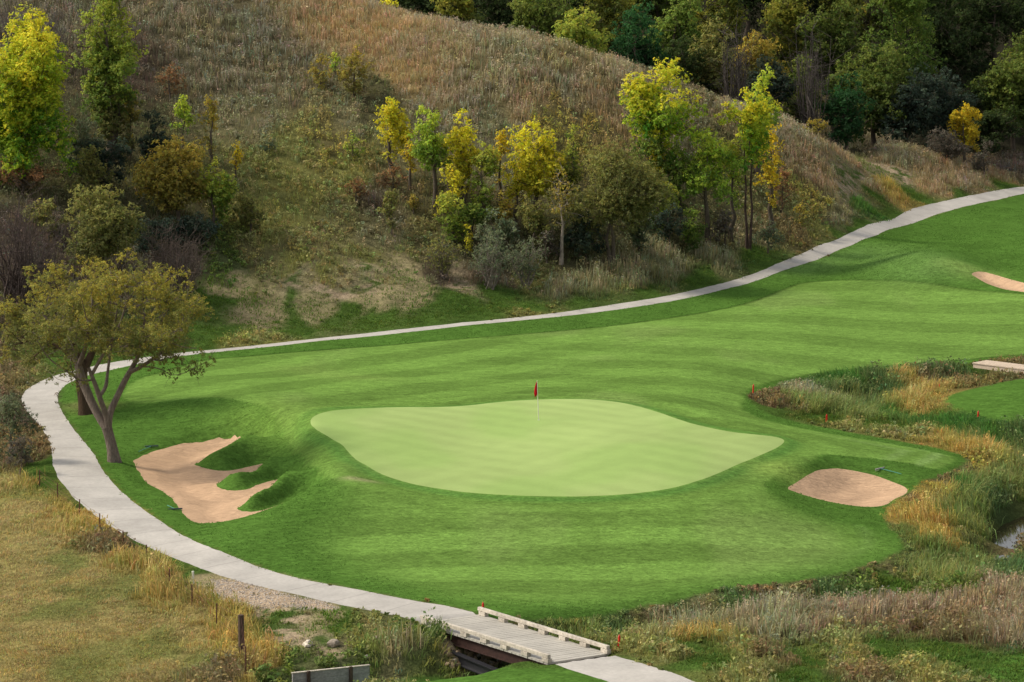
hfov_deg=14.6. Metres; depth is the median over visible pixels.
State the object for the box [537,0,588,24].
woodland tree
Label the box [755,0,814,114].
woodland tree
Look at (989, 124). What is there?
woodland tree
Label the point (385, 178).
shrub
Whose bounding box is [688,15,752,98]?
woodland tree
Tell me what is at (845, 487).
sand bunker
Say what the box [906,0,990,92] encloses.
woodland tree
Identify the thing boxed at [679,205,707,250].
shrub
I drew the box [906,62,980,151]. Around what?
woodland tree
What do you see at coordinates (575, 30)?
woodland tree
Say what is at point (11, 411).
path bush
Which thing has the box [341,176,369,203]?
shrub
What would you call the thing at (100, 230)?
olive bush
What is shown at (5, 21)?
bare bush
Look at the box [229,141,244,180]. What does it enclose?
sapling
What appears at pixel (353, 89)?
hill bush
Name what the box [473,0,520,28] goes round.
woodland tree
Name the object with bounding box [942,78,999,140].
woodland tree
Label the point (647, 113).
ash tree
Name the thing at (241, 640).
wire fence
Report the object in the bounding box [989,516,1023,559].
water
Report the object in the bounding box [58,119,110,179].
shrub
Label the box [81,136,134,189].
shrub
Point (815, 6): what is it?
woodland tree
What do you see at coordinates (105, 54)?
cottonwood tree
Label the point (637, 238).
shrub
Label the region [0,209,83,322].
bare bush
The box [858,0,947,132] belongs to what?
woodland tree
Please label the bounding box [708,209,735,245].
shrub
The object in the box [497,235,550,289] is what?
bare bush
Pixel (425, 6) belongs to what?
woodland tree
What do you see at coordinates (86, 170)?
shrub
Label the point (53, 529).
meadow grass
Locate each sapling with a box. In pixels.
[170,94,198,148]
[197,94,218,163]
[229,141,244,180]
[463,224,473,255]
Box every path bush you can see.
[0,386,39,463]
[6,436,35,474]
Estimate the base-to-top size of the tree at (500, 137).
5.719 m
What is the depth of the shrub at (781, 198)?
301.86 m
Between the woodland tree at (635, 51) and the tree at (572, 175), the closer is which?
the tree at (572, 175)
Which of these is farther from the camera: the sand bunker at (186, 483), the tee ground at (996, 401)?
the tee ground at (996, 401)
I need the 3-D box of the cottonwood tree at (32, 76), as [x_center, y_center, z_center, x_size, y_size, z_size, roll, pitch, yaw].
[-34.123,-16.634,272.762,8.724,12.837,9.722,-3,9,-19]
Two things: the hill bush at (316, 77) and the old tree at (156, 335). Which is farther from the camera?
the hill bush at (316, 77)
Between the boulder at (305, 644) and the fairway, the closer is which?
the boulder at (305, 644)
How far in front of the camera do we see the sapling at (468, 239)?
276.44 m
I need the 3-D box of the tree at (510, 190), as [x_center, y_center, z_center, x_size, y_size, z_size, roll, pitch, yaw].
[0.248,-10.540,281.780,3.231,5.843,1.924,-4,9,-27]
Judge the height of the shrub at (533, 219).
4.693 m
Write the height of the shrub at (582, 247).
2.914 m
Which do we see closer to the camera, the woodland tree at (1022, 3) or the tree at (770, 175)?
the tree at (770, 175)
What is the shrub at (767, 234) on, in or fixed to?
on the ground at (410, 664)
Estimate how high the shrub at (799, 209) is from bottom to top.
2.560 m
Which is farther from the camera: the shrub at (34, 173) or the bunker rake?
the shrub at (34, 173)
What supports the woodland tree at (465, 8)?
on the ground at (410, 664)
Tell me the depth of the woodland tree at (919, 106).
349.48 m
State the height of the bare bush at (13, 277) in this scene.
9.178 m
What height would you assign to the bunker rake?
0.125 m
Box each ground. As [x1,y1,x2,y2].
[0,0,1023,681]
[404,667,607,681]
[945,379,1023,420]
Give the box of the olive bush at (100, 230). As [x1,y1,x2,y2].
[57,183,154,277]
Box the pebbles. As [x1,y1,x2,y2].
[210,579,338,610]
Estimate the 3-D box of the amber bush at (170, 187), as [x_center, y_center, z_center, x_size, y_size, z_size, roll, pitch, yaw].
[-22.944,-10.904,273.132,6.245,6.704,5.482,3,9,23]
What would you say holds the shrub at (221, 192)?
on the ground at (410, 664)
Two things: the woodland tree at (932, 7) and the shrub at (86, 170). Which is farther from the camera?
the woodland tree at (932, 7)
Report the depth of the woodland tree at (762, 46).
351.73 m
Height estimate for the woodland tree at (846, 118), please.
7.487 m
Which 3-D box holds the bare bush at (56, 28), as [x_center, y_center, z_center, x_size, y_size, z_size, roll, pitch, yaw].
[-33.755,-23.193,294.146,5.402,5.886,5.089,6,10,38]
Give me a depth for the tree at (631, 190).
277.32 m
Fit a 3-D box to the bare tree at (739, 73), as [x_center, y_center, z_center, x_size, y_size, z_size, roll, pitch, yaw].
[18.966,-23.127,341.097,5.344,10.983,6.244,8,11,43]
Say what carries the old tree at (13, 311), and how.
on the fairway
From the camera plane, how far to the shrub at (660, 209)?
286.86 m
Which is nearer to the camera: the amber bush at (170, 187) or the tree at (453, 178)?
the amber bush at (170, 187)
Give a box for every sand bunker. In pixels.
[133,435,276,522]
[788,468,906,506]
[972,272,1023,291]
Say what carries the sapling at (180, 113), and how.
on the ground at (410, 664)
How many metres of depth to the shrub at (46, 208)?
265.05 m
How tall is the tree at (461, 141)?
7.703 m
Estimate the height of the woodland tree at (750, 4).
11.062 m
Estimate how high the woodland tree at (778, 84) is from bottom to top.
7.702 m
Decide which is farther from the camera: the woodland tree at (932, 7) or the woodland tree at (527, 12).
the woodland tree at (932, 7)
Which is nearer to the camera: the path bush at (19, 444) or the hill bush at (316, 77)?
the path bush at (19, 444)
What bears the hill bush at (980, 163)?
on the ground at (410, 664)
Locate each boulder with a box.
[302,640,312,647]
[327,639,339,647]
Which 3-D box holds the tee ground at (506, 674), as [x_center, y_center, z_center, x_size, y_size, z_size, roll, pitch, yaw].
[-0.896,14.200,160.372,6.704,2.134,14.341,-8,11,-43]
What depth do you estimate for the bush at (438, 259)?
272.30 m
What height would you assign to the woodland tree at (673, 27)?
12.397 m
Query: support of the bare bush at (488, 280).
on the ground at (410, 664)
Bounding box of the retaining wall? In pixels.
[291,664,369,681]
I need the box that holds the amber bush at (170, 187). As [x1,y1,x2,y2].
[125,132,229,224]
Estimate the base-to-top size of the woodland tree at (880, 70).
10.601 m
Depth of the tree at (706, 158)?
288.50 m
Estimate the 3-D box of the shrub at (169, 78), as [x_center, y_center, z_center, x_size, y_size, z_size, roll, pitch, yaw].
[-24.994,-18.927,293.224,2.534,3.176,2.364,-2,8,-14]
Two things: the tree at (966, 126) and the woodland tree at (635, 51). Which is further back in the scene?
the tree at (966, 126)
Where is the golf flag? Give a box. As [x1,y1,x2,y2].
[534,382,538,419]
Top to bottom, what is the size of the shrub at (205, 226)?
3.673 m
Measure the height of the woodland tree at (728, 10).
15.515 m
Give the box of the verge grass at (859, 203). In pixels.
[9,173,1023,681]
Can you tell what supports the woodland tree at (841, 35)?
on the ground at (410, 664)
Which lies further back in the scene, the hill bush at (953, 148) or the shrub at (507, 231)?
the hill bush at (953, 148)
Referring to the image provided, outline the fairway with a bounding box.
[58,194,1023,620]
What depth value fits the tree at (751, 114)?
289.72 m
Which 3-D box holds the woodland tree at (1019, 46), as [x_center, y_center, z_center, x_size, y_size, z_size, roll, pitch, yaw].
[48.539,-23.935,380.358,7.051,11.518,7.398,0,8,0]
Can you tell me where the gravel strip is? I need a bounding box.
[213,579,337,609]
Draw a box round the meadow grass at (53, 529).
[0,468,224,681]
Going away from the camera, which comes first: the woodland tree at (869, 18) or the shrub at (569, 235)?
the shrub at (569, 235)
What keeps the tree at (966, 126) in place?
on the ground at (410, 664)
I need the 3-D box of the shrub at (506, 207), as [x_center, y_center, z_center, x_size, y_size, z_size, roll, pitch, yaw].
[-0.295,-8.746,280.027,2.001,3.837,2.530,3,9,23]
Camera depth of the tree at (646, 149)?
288.37 m
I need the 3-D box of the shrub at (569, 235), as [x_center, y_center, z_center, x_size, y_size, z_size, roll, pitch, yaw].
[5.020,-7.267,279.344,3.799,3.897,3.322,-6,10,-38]
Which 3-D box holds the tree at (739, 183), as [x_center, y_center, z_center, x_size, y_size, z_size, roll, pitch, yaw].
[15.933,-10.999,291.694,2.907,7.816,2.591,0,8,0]
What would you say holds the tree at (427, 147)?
on the ground at (410, 664)
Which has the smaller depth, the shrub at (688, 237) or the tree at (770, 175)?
the shrub at (688, 237)
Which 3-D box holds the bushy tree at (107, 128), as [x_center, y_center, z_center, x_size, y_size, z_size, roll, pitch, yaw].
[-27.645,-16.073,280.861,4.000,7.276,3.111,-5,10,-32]
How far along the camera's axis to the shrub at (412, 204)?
280.68 m
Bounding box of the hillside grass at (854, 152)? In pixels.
[0,0,1023,359]
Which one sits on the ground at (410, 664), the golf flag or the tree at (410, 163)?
the tree at (410, 163)
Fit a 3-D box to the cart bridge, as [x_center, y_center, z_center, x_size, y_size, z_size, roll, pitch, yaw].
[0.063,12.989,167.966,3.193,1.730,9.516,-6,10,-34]
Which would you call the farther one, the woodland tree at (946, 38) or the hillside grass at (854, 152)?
the woodland tree at (946, 38)
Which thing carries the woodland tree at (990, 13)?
on the ground at (410, 664)
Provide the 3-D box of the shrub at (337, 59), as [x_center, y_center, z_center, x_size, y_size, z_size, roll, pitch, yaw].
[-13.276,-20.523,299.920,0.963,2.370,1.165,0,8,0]
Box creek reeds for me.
[0,353,1023,681]
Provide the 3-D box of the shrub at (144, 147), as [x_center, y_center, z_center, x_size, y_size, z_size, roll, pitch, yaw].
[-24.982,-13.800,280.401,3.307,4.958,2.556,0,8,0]
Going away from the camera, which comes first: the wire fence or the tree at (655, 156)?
the wire fence
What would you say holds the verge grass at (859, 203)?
on the ground at (410, 664)
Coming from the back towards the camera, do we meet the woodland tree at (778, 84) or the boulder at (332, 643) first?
the woodland tree at (778, 84)
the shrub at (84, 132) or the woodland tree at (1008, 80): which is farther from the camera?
the woodland tree at (1008, 80)
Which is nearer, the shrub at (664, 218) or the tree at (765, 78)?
the shrub at (664, 218)
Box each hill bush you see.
[301,52,334,91]
[326,44,376,98]
[803,117,827,134]
[923,125,972,160]
[968,139,992,175]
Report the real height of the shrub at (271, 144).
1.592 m
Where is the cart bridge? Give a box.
[420,607,610,664]
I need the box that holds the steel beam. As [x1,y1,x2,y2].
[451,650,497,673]
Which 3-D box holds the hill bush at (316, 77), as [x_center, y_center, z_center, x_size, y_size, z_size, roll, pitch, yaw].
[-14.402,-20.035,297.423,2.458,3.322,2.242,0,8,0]
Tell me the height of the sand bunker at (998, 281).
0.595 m
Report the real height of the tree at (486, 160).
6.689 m
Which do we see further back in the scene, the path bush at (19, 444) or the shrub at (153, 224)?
the shrub at (153, 224)
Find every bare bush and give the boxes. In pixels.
[0,0,39,47]
[0,167,70,300]
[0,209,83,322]
[19,0,79,65]
[138,211,215,293]
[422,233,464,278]
[470,223,516,289]
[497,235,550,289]
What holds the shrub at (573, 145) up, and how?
on the ground at (410, 664)
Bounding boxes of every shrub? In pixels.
[0,161,58,191]
[20,198,71,235]
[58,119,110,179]
[71,144,114,198]
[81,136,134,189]
[133,213,175,255]
[136,109,172,163]
[154,63,188,101]
[156,205,225,249]
[195,156,239,234]
[230,192,267,231]
[257,136,276,152]
[329,52,340,73]
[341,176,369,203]
[343,130,370,159]
[374,188,404,234]
[376,160,408,190]
[405,194,422,213]
[433,188,472,242]
[447,198,494,240]
[472,208,520,264]
[491,189,520,240]
[514,193,554,252]
[535,226,559,263]
[559,210,609,260]
[563,124,582,186]
[571,226,600,260]
[620,200,657,255]
[643,174,681,235]
[654,203,688,244]
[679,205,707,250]
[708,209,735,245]
[751,220,789,252]
[765,166,796,212]
[793,200,816,229]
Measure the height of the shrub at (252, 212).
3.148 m
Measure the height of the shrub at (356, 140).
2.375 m
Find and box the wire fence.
[39,469,246,673]
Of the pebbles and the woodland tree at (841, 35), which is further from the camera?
the woodland tree at (841, 35)
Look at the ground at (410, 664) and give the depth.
272.50 m
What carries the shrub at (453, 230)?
on the ground at (410, 664)
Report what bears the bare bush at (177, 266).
on the ground at (410, 664)
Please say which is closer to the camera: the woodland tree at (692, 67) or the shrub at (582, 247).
the shrub at (582, 247)
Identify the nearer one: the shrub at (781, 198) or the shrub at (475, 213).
the shrub at (475, 213)
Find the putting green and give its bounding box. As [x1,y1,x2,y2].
[311,399,783,495]
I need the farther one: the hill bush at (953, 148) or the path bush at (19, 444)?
the hill bush at (953, 148)
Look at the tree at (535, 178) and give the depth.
281.23 m
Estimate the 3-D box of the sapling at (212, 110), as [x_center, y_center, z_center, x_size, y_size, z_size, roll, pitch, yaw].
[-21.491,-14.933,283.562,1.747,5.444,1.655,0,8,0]
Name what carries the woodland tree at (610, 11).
on the ground at (410, 664)
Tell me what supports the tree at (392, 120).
on the ground at (410, 664)
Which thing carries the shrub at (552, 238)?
on the ground at (410, 664)
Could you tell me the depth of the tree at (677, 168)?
288.74 m
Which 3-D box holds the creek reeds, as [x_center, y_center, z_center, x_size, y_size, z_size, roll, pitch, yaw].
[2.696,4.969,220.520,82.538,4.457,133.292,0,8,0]
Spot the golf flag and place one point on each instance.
(536, 390)
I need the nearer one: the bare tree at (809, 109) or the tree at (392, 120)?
the tree at (392, 120)
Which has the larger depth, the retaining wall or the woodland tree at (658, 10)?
the woodland tree at (658, 10)
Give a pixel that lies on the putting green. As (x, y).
(575, 447)
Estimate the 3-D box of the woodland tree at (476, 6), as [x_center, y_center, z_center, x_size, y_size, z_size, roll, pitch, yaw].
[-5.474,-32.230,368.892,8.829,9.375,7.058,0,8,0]
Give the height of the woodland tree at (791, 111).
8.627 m
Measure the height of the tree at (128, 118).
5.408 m
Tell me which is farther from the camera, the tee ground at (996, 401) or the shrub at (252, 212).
the shrub at (252, 212)
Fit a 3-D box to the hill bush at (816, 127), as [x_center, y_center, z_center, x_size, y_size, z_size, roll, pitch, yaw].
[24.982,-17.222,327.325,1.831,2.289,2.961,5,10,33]
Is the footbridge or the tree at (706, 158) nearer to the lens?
the footbridge
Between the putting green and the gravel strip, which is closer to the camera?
the gravel strip
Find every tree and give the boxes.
[0,2,78,188]
[0,254,134,415]
[17,239,218,462]
[67,0,149,161]
[90,63,145,160]
[122,90,141,160]
[373,92,415,178]
[381,0,398,7]
[396,0,445,16]
[398,133,417,189]
[406,100,457,209]
[427,0,485,24]
[433,157,466,226]
[441,108,489,210]
[443,0,490,13]
[467,139,503,226]
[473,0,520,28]
[486,128,510,205]
[493,151,532,230]
[500,115,567,229]
[506,0,578,38]
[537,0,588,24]
[544,157,583,264]
[545,142,584,229]
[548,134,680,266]
[550,5,614,55]
[570,0,647,57]
[604,0,675,69]
[613,56,708,210]
[622,0,698,42]
[627,131,670,200]
[642,0,704,74]
[643,141,671,179]
[660,142,699,228]
[662,34,714,91]
[674,126,746,242]
[686,0,748,91]
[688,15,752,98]
[710,13,772,102]
[714,84,782,249]
[716,137,748,241]
[724,0,771,45]
[729,28,793,102]
[736,64,784,175]
[741,54,803,112]
[749,120,786,229]
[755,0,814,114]
[763,0,845,56]
[778,13,858,132]
[785,51,825,122]
[788,0,874,145]
[813,70,877,149]
[818,0,916,79]
[822,39,919,147]
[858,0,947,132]
[877,76,940,144]
[878,0,957,55]
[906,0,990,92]
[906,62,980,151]
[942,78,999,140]
[944,101,982,162]
[947,0,1023,98]
[960,58,1023,153]
[969,105,1023,159]
[989,30,1023,136]
[1010,0,1023,21]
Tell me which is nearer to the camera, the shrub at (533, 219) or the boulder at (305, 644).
the boulder at (305, 644)
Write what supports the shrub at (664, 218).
on the ground at (410, 664)
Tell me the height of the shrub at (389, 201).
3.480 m
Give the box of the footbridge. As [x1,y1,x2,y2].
[972,360,1023,372]
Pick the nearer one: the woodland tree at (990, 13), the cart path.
the cart path
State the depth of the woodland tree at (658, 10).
370.30 m
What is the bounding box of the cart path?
[21,187,1023,681]
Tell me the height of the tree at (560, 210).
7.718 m

